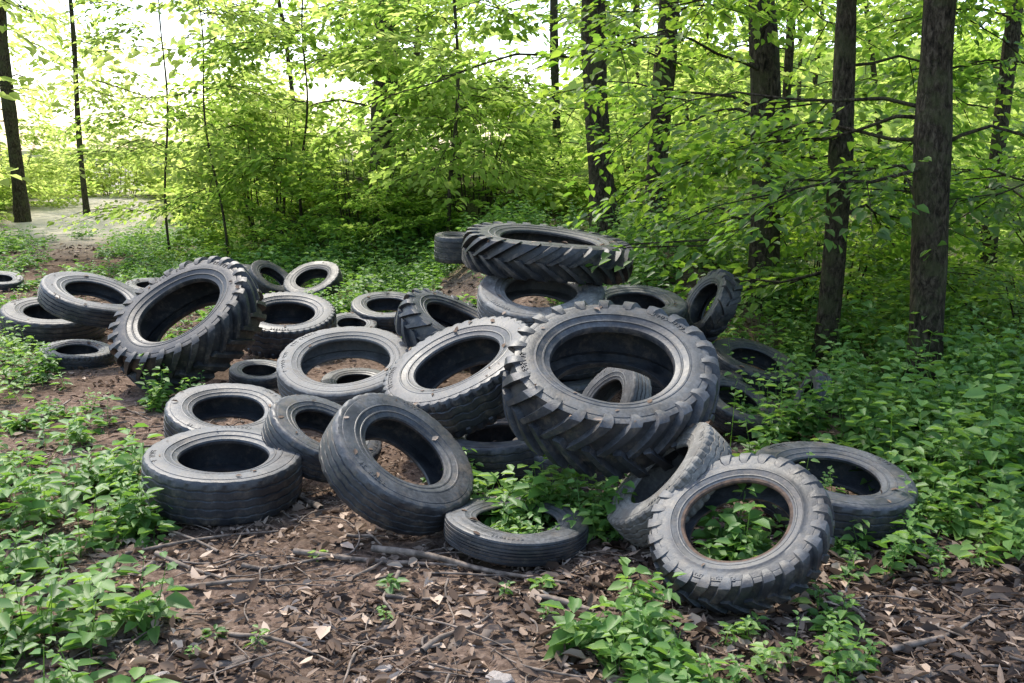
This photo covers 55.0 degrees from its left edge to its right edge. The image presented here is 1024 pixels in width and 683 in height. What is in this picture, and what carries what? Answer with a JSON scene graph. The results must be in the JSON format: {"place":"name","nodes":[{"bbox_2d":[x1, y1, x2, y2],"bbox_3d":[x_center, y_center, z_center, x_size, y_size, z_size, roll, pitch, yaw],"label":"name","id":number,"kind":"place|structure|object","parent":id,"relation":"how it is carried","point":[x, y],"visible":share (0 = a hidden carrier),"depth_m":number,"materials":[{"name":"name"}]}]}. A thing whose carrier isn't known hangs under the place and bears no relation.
{"place":"outdoors","nodes":[
{"label":"outdoors","id":0,"kind":"place"},
{"bbox_2d":[0,0,1005,155],"label":"sky","id":1,"kind":"structure","parent":0,"point":[169,28],"materials":[{"name":"white"}]},
{"bbox_2d":[0,45,1023,682],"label":"ground","id":2,"kind":"structure","parent":0,"point":[42,215],"depth_m":4.36,"materials":[{"name":"brown soil"}]},
{"bbox_2d":[0,271,23,291],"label":"truck tyre","id":3,"kind":"object","parent":2,"relation":"on","point":[11,280],"visible":0.79,"depth_m":12.26,"materials":[{"name":"rubber"}]},
{"bbox_2d":[0,0,92,222],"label":"beech tree","id":4,"kind":"object","parent":2,"relation":"on","point":[21,206],"visible":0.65,"depth_m":23.55,"materials":[{"name":"green plant"}]},
{"bbox_2d":[0,104,103,209],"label":"hazel bush","id":5,"kind":"object","parent":2,"relation":"on","point":[30,174],"visible":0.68,"depth_m":29.87,"materials":[{"name":"green plant"}]},
{"bbox_2d":[0,297,105,345],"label":"truck tyre","id":6,"kind":"object","parent":2,"relation":"on","point":[45,326],"visible":0.56,"depth_m":8.62,"materials":[{"name":"rubber"}]},
{"bbox_2d":[37,271,136,327],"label":"truck tyre","id":7,"kind":"object","parent":6,"relation":"on","point":[66,287],"visible":0.69,"depth_m":7.83,"materials":[{"name":"rubber"}]},
{"bbox_2d":[38,339,114,370],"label":"tyre","id":8,"kind":"object","parent":2,"relation":"on","point":[75,353],"visible":0.63,"depth_m":7.88,"materials":[{"name":"rubber"}]},
{"bbox_2d":[0,113,192,197],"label":"hazel bush","id":9,"kind":"object","parent":2,"relation":"on","point":[103,181],"visible":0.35,"depth_m":36.49,"materials":[{"name":"green plant"}]},
{"bbox_2d":[42,0,186,214],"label":"beech tree","id":10,"kind":"object","parent":2,"relation":"on","point":[83,184],"visible":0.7,"depth_m":25.91,"materials":[{"name":"green plant"}]},
{"bbox_2d":[125,278,152,289],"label":"truck tyre","id":11,"kind":"object","parent":2,"relation":"on","point":[136,284],"visible":0.11,"depth_m":11.51,"materials":[{"name":"rubber"}]},
{"bbox_2d":[153,671,169,675],"bbox_3d":[-1.151,1.098,3.218,0.062,0.030,0.049,-6,13,-30],"label":"stone","id":12,"kind":"object","parent":2,"relation":"on","point":[161,672],"visible":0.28,"depth_m":3.22,"materials":[{"name":"white stone"}]},
{"bbox_2d":[47,0,297,255],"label":"young beech tree","id":13,"kind":"object","parent":2,"relation":"on","point":[146,147],"visible":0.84,"depth_m":14.51,"materials":[{"name":"green plant"}]},
{"bbox_2d":[108,256,266,392],"bbox_3d":[-2.359,-0.138,7.163,1.130,0.368,1.129,-39,44,-18],"label":"tractor tyre","id":14,"kind":"object","parent":2,"relation":"on","point":[219,336],"visible":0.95,"depth_m":6.98,"materials":[{"name":"rubber"}]},
{"bbox_2d":[80,0,322,256],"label":"young beech tree","id":15,"kind":"object","parent":2,"relation":"on","point":[223,15],"visible":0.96,"depth_m":13.71,"materials":[{"name":"green plant"}]},
{"bbox_2d":[141,426,302,525],"bbox_3d":[-1.410,0.644,4.810,0.742,0.239,0.764,12,17,26],"label":"truck tyre","id":16,"kind":"object","parent":2,"relation":"on","point":[193,473],"visible":0.92,"depth_m":4.59,"materials":[{"name":"rubber"}]},
{"bbox_2d":[164,383,282,437],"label":"truck tyre","id":17,"kind":"object","parent":2,"relation":"on","point":[193,408],"visible":0.52,"depth_m":5.79,"materials":[{"name":"rubber"}]},
{"bbox_2d":[212,655,247,669],"bbox_3d":[-0.952,1.084,3.317,0.129,0.027,0.052,-7,13,-34],"label":"bark chunk","id":18,"kind":"object","parent":2,"relation":"on","point":[235,660],"visible":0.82,"depth_m":3.31,"materials":[{"name":"brown wood"}]},
{"bbox_2d":[132,55,344,197],"bbox_3d":[-9.956,-7.757,35.158,6.905,5.053,7.497,-6,13,-29],"label":"hazel bush","id":19,"kind":"object","parent":2,"relation":"on","point":[151,190],"visible":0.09,"depth_m":34.11,"materials":[{"name":"green plant"}]},
{"bbox_2d":[143,58,349,227],"bbox_3d":[-6.645,-4.710,23.355,5.245,3.829,6.613,0,11,0],"label":"hazel bush","id":20,"kind":"object","parent":2,"relation":"on","point":[276,79],"visible":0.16,"depth_m":22.79,"materials":[{"name":"green plant"}]},
{"bbox_2d":[240,263,262,276],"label":"truck tyre","id":21,"kind":"object","parent":2,"relation":"on","point":[246,266],"visible":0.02,"depth_m":12.24,"materials":[{"name":"rubber"}]},
{"bbox_2d":[229,359,277,388],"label":"truck tyre","id":22,"kind":"object","parent":2,"relation":"on","point":[259,372],"visible":0.61,"depth_m":7.22,"materials":[{"name":"rubber"}]},
{"bbox_2d":[146,92,376,262],"bbox_3d":[-3.760,-2.578,15.706,3.636,2.653,3.475,0,11,0],"label":"hazel bush","id":23,"kind":"object","parent":2,"relation":"on","point":[260,199],"visible":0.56,"depth_m":15.04,"materials":[{"name":"green plant"}]},
{"bbox_2d":[248,260,287,293],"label":"truck tyre","id":24,"kind":"object","parent":2,"relation":"on","point":[278,274],"visible":0.63,"depth_m":11.39,"materials":[{"name":"rubber"}]},
{"bbox_2d":[244,292,336,358],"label":"block tread tyre","id":25,"kind":"object","parent":2,"relation":"on","point":[305,313],"visible":0.65,"depth_m":8.31,"materials":[{"name":"rubber"}]},
{"bbox_2d":[157,0,445,237],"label":"young beech tree","id":26,"kind":"object","parent":2,"relation":"on","point":[261,163],"visible":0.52,"depth_m":14.59,"materials":[{"name":"green plant"}]},
{"bbox_2d":[283,261,342,296],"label":"truck tyre","id":27,"kind":"object","parent":2,"relation":"on","point":[297,278],"visible":0.76,"depth_m":11.15,"materials":[{"name":"rubber"}]},
{"bbox_2d":[261,395,381,483],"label":"truck tyre","id":28,"kind":"object","parent":2,"relation":"on","point":[307,412],"visible":0.56,"depth_m":4.99,"materials":[{"name":"rubber"}]},
{"bbox_2d":[211,144,471,270],"bbox_3d":[-2.376,-1.971,14.162,3.572,1.737,3.096,-6,12,-27],"label":"hazel bush","id":29,"kind":"object","parent":2,"relation":"on","point":[402,203],"visible":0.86,"depth_m":14.17,"materials":[{"name":"green plant"}]},
{"bbox_2d":[276,326,409,405],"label":"truck tyre","id":30,"kind":"object","parent":2,"relation":"on","point":[299,359],"visible":0.71,"depth_m":6.52,"materials":[{"name":"rubber"}]},
{"bbox_2d":[321,368,380,383],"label":"truck tyre","id":31,"kind":"object","parent":2,"relation":"on","point":[344,375],"visible":0.27,"depth_m":6.88,"materials":[{"name":"rubber"}]},
{"bbox_2d":[336,313,376,327],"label":"truck tyre","id":32,"kind":"object","parent":2,"relation":"on","point":[345,319],"visible":0.35,"depth_m":9.13,"materials":[{"name":"rubber"}]},
{"bbox_2d":[175,0,554,177],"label":"beech tree","id":33,"kind":"object","parent":2,"relation":"on","point":[414,102],"visible":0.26,"depth_m":17.35,"materials":[{"name":"green plant"}]},
{"bbox_2d":[351,291,405,331],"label":"truck tyre","id":34,"kind":"object","parent":2,"relation":"on","point":[364,306],"visible":0.59,"depth_m":9.39,"materials":[{"name":"rubber"}]},
{"bbox_2d":[380,664,392,671],"bbox_3d":[-0.418,1.089,3.267,0.037,0.023,0.052,6,13,30],"label":"stone","id":35,"kind":"object","parent":2,"relation":"on","point":[389,668],"visible":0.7,"depth_m":3.26,"materials":[{"name":"white stone"}]},
{"bbox_2d":[319,393,473,535],"bbox_3d":[-0.521,0.553,4.488,0.711,0.216,0.718,23,29,-23],"label":"truck tyre","id":36,"kind":"object","parent":2,"relation":"on","point":[386,500],"visible":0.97,"depth_m":4.33,"materials":[{"name":"rubber"}]},
{"bbox_2d":[394,288,487,374],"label":"tractor tyre","id":37,"kind":"object","parent":2,"relation":"on","point":[423,314],"visible":0.49,"depth_m":6.62,"materials":[{"name":"rubber"}]},
{"bbox_2d":[434,232,464,263],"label":"truck tyre","id":38,"kind":"object","parent":2,"relation":"on","point":[448,248],"visible":0.6,"depth_m":10.08,"materials":[{"name":"rubber"}]},
{"bbox_2d":[447,635,461,649],"bbox_3d":[-0.200,1.053,3.466,0.048,0.025,0.141,2,11,10],"label":"bark chunk","id":39,"kind":"object","parent":2,"relation":"on","point":[452,641],"visible":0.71,"depth_m":3.43,"materials":[{"name":"brown wood"}]},
{"bbox_2d":[382,316,528,437],"bbox_3d":[-0.269,0.189,5.475,0.925,0.262,0.896,6,38,46],"label":"block tread tyre","id":40,"kind":"object","parent":2,"relation":"on","point":[470,404],"visible":0.63,"depth_m":5.45,"materials":[{"name":"rubber"}]},
{"bbox_2d":[15,222,897,565],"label":"dead leaves on tyres","id":41,"kind":"object","parent":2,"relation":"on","point":[431,394],"visible":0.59,"depth_m":5.13,"materials":[{"name":"brown plant"}]},
{"bbox_2d":[340,81,583,231],"bbox_3d":[-0.495,-2.934,15.616,3.714,2.234,3.661,9,14,39],"label":"hazel bush","id":42,"kind":"object","parent":2,"relation":"on","point":[436,111],"visible":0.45,"depth_m":14.98,"materials":[{"name":"green plant"}]},
{"bbox_2d":[302,0,622,231],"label":"young beech tree","id":43,"kind":"object","parent":2,"relation":"on","point":[401,12],"visible":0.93,"depth_m":12.93,"materials":[{"name":"green plant"}]},
{"bbox_2d":[454,417,536,482],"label":"truck tyre","id":44,"kind":"object","parent":2,"relation":"on","point":[501,452],"visible":0.34,"depth_m":5.00,"materials":[{"name":"rubber"}]},
{"bbox_2d":[485,671,514,682],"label":"stone","id":45,"kind":"object","parent":2,"relation":"on","point":[503,677],"visible":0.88,"depth_m":3.21,"materials":[{"name":"white stone"}]},
{"bbox_2d":[0,188,1023,682],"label":"undergrowth","id":46,"kind":"object","parent":2,"relation":"on","point":[962,422],"visible":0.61,"depth_m":4.75,"materials":[{"name":"green plant"}]},
{"bbox_2d":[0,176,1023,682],"bbox_3d":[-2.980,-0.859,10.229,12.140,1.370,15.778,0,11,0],"label":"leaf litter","id":47,"kind":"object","parent":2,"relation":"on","point":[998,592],"visible":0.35,"depth_m":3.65,"materials":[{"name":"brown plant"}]},
{"bbox_2d":[0,0,1023,235],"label":"distant forest","id":48,"kind":"object","parent":2,"relation":"on","point":[100,61],"visible":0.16,"depth_m":23.28,"materials":[{"name":"green plant"}]},
{"bbox_2d":[0,399,1023,682],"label":"fallen twigs","id":49,"kind":"object","parent":2,"relation":"on","point":[378,547],"visible":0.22,"depth_m":3.89,"materials":[{"name":"brown wood"}]},
{"bbox_2d":[444,495,588,566],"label":"ribbed tyre","id":50,"kind":"object","parent":2,"relation":"on","point":[566,541],"visible":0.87,"depth_m":4.07,"materials":[{"name":"rubber"}]},
{"bbox_2d":[320,0,742,172],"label":"beech tree","id":51,"kind":"object","parent":2,"relation":"on","point":[554,78],"visible":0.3,"depth_m":16.27,"materials":[{"name":"green plant"}]},
{"bbox_2d":[310,0,809,236],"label":"beech tree","id":52,"kind":"object","parent":2,"relation":"on","point":[600,184],"visible":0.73,"depth_m":10.57,"materials":[{"name":"green plant"}]},
{"bbox_2d":[512,437,608,488],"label":"truck tyre","id":53,"kind":"object","parent":2,"relation":"on","point":[601,476],"visible":0.07,"depth_m":5.01,"materials":[{"name":"rubber"}]},
{"bbox_2d":[559,376,594,393],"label":"truck tyre","id":54,"kind":"object","parent":2,"relation":"on","point":[579,385],"visible":0.06,"depth_m":6.31,"materials":[{"name":"rubber"}]},
{"bbox_2d":[560,367,605,379],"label":"truck tyre","id":55,"kind":"object","parent":54,"relation":"on","point":[584,373],"visible":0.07,"depth_m":6.39,"materials":[{"name":"rubber"}]},
{"bbox_2d":[477,275,604,326],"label":"truck tyre","id":56,"kind":"object","parent":55,"relation":"on","point":[491,302],"visible":0.52,"depth_m":6.42,"materials":[{"name":"rubber"}]},
{"bbox_2d":[462,221,632,284],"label":"tractor tyre","id":57,"kind":"object","parent":56,"relation":"on","point":[498,255],"visible":0.94,"depth_m":6.43,"materials":[{"name":"rubber"}]},
{"bbox_2d":[582,367,651,402],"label":"truck tyre","id":58,"kind":"object","parent":2,"relation":"on","point":[607,384],"visible":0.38,"depth_m":5.52,"materials":[{"name":"rubber"}]},
{"bbox_2d":[513,115,813,252],"bbox_3d":[2.195,-2.276,14.305,4.379,1.988,3.238,0,11,0],"label":"hazel bush","id":59,"kind":"object","parent":2,"relation":"on","point":[569,151],"visible":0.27,"depth_m":13.72,"materials":[{"name":"green plant"}]},
{"bbox_2d":[607,422,731,546],"bbox_3d":[0.679,0.616,4.275,0.616,0.169,0.619,-38,9,48],"label":"block tread tyre","id":60,"kind":"object","parent":2,"relation":"on","point":[705,444],"visible":0.73,"depth_m":4.12,"materials":[{"name":"rubber"}]},
{"bbox_2d":[502,300,719,479],"bbox_3d":[0.471,0.197,4.718,1.040,0.351,1.022,-24,44,-30],"label":"tractor tyre","id":61,"kind":"object","parent":60,"relation":"on","point":[674,357],"visible":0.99,"depth_m":4.51,"materials":[{"name":"rubber"}]},
{"bbox_2d":[649,370,742,407],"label":"truck tyre","id":62,"kind":"object","parent":2,"relation":"on","point":[656,388],"visible":0.06,"depth_m":6.52,"materials":[{"name":"rubber"}]},
{"bbox_2d":[641,0,836,229],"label":"beech tree","id":63,"kind":"object","parent":2,"relation":"on","point":[670,71],"visible":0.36,"depth_m":11.65,"materials":[{"name":"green plant"}]},
{"bbox_2d":[647,453,834,613],"bbox_3d":[0.882,0.726,3.809,0.717,0.166,0.701,-20,34,4],"label":"tractor tyre","id":64,"kind":"object","parent":2,"relation":"on","point":[786,567],"visible":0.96,"depth_m":3.68,"materials":[{"name":"rubber"}]},
{"bbox_2d":[712,374,778,440],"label":"truck tyre","id":65,"kind":"object","parent":2,"relation":"on","point":[723,416],"visible":0.52,"depth_m":5.83,"materials":[{"name":"rubber"}]},
{"bbox_2d":[511,0,992,315],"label":"beech tree","id":66,"kind":"object","parent":2,"relation":"on","point":[763,64],"visible":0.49,"depth_m":8.86,"materials":[{"name":"green plant"}]},
{"bbox_2d":[712,338,799,398],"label":"truck tyre","id":67,"kind":"object","parent":2,"relation":"on","point":[761,353],"visible":0.61,"depth_m":7.07,"materials":[{"name":"rubber"}]},
{"bbox_2d":[686,269,742,341],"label":"tractor tyre","id":68,"kind":"object","parent":67,"relation":"on","point":[725,292],"visible":0.86,"depth_m":7.13,"materials":[{"name":"rubber"}]},
{"bbox_2d":[552,0,1023,371],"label":"beech tree","id":69,"kind":"object","parent":2,"relation":"on","point":[833,277],"visible":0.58,"depth_m":7.74,"materials":[{"name":"green plant"}]},
{"bbox_2d":[559,0,1023,403],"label":"beech tree","id":70,"kind":"object","parent":2,"relation":"on","point":[932,139],"visible":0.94,"depth_m":6.59,"materials":[{"name":"green plant"}]},
{"bbox_2d":[581,0,1023,279],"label":"beech tree","id":71,"kind":"object","parent":2,"relation":"on","point":[728,78],"visible":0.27,"depth_m":12.58,"materials":[{"name":"green plant"}]},
{"bbox_2d":[792,369,831,420],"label":"block tread tyre","id":72,"kind":"object","parent":2,"relation":"on","point":[815,384],"visible":0.31,"depth_m":6.18,"materials":[{"name":"rubber"}]},
{"bbox_2d":[810,641,825,660],"bbox_3d":[1.051,1.062,3.366,0.055,0.029,0.178,4,12,21],"label":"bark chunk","id":73,"kind":"object","parent":2,"relation":"on","point":[821,656],"visible":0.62,"depth_m":3.33,"materials":[{"name":"brown wood"}]},
{"bbox_2d":[632,203,1022,333],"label":"hazel bush","id":74,"kind":"object","parent":2,"relation":"on","point":[807,235],"visible":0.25,"depth_m":9.45,"materials":[{"name":"green plant"}]},
{"bbox_2d":[753,441,917,544],"bbox_3d":[1.491,0.687,4.587,0.746,0.204,0.763,5,17,-4],"label":"truck tyre","id":75,"kind":"object","parent":2,"relation":"on","point":[865,503],"visible":0.62,"depth_m":4.56,"materials":[{"name":"rubber"}]},
{"bbox_2d":[782,0,1023,294],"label":"beech tree","id":76,"kind":"object","parent":2,"relation":"on","point":[1013,31],"visible":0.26,"depth_m":11.21,"materials":[{"name":"green plant"}]},
{"bbox_2d":[793,0,1023,282],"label":"beech tree","id":77,"kind":"object","parent":2,"relation":"on","point":[998,193],"visible":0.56,"depth_m":8.13,"materials":[{"name":"green plant"}]},
{"bbox_2d":[884,666,947,682],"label":"bark chunk","id":78,"kind":"object","parent":2,"relation":"on","point":[934,674],"visible":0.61,"depth_m":3.21,"materials":[{"name":"brown wood"}]},
{"bbox_2d":[845,256,1023,399],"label":"hazel bush","id":79,"kind":"object","parent":2,"relation":"on","point":[976,279],"visible":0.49,"depth_m":7.46,"materials":[{"name":"green plant"}]},
{"bbox_2d":[901,177,1023,315],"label":"hazel bush","id":80,"kind":"object","parent":2,"relation":"on","point":[1014,250],"visible":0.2,"depth_m":10.39,"materials":[{"name":"green plant"}]},
{"bbox_2d":[604,284,687,320],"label":"truck tyre","id":81,"kind":"object","parent":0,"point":[644,296],"visible":0.4,"depth_m":7.60,"materials":[{"name":"rubber"}]}
]}

